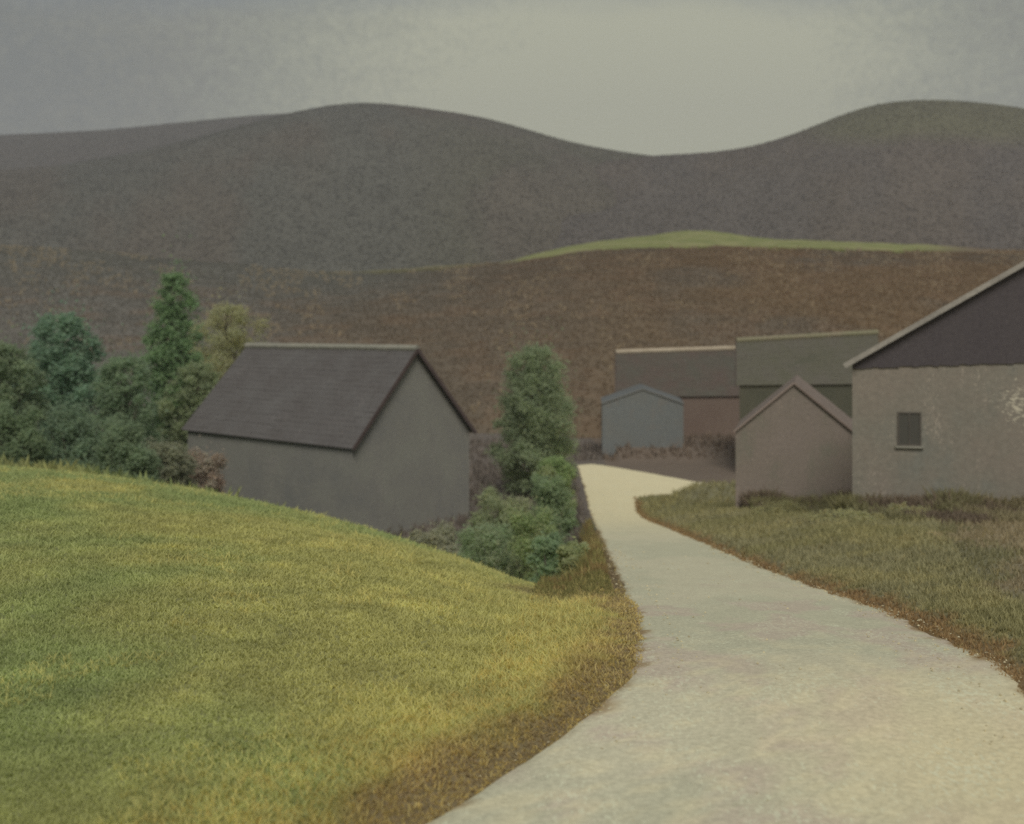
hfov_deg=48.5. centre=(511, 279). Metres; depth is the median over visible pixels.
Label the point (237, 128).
woodland
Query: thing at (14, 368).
broadleaf tree
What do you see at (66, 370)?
broadleaf tree
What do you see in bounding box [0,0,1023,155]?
sky
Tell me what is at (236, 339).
broadleaf tree
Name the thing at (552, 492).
bush
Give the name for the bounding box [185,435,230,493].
bush
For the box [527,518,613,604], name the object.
dry grass
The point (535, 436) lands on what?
lane tree
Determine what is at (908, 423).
window
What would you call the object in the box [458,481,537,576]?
bush
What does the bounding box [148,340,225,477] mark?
broadleaf tree
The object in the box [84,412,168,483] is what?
bush
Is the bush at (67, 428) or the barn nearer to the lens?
the bush at (67, 428)
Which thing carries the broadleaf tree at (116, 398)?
on the ground at (708, 467)
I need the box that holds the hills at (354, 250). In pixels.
[0,103,645,272]
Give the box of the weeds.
[737,484,1023,524]
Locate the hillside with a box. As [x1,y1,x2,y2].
[0,231,1022,437]
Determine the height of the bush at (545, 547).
3.675 m
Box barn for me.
[181,343,476,533]
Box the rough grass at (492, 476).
[0,430,735,578]
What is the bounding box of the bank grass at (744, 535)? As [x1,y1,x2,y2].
[632,478,1023,693]
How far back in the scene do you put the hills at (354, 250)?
714.10 m
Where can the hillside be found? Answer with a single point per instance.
(682, 239)
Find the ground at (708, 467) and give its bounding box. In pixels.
[0,433,1023,823]
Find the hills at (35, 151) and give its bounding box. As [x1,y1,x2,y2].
[0,113,287,169]
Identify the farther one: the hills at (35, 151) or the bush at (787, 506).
the hills at (35, 151)
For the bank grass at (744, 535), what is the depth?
22.02 m
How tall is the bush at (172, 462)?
6.201 m
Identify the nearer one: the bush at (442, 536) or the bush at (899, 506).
the bush at (899, 506)
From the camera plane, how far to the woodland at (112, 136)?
1437.59 m
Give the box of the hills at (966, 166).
[553,100,1023,249]
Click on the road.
(882, 761)
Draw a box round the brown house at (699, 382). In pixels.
[615,346,739,434]
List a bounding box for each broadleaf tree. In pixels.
[0,318,57,446]
[13,279,123,462]
[76,333,170,473]
[136,234,210,441]
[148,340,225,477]
[188,277,270,392]
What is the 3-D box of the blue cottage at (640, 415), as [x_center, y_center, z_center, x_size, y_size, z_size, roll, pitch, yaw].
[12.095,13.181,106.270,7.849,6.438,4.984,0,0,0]
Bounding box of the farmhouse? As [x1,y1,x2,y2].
[843,261,1023,500]
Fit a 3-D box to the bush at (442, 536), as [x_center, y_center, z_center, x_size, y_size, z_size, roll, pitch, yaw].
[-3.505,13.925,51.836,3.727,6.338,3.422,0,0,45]
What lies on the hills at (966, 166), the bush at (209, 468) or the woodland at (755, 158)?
the woodland at (755, 158)
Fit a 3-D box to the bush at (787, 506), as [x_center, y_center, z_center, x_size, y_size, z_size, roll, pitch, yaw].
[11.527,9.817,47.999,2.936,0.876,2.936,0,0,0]
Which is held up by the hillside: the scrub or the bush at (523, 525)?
the scrub
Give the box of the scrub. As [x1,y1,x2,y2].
[0,244,1023,437]
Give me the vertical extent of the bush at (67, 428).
6.799 m
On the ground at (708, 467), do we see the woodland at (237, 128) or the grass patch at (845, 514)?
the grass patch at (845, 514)
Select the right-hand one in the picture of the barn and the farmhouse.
the farmhouse
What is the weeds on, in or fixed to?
on the ground at (708, 467)
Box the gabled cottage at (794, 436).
[734,375,851,507]
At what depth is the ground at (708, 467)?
9.75 m
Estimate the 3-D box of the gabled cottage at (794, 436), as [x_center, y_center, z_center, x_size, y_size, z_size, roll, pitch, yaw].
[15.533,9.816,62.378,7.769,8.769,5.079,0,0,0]
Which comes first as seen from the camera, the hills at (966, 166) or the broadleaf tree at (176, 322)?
the broadleaf tree at (176, 322)
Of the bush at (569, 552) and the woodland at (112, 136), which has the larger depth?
the woodland at (112, 136)
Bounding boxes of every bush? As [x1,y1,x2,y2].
[0,396,63,465]
[42,400,110,473]
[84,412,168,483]
[141,435,200,489]
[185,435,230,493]
[408,516,461,556]
[446,513,518,576]
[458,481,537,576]
[504,495,565,580]
[522,447,578,545]
[525,522,569,582]
[534,446,579,529]
[554,536,589,578]
[748,500,815,514]
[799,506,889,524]
[885,501,930,513]
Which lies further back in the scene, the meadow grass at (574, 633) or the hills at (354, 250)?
the hills at (354, 250)
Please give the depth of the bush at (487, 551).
45.68 m
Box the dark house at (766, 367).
[735,330,878,419]
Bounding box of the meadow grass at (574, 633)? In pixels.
[0,464,645,823]
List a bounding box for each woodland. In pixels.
[0,102,650,271]
[0,114,279,169]
[553,99,1023,249]
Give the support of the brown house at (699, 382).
on the ground at (708, 467)
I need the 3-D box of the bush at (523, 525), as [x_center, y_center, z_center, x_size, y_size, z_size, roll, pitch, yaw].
[1.137,12.299,44.106,3.546,7.939,3.485,0,0,0]
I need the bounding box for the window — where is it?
[895,412,923,448]
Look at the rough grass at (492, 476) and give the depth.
89.70 m
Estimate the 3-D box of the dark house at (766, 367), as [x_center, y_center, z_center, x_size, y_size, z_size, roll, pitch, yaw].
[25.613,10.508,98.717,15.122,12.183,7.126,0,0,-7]
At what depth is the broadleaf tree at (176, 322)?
85.25 m
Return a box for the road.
[427,464,1023,823]
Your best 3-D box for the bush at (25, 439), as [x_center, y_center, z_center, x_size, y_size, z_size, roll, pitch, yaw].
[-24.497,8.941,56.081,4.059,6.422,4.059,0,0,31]
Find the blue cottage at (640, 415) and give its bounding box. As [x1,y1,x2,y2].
[601,384,683,456]
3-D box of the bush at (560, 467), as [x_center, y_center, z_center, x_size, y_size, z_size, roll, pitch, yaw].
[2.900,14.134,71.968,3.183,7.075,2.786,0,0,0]
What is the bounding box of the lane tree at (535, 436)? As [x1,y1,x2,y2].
[482,317,582,501]

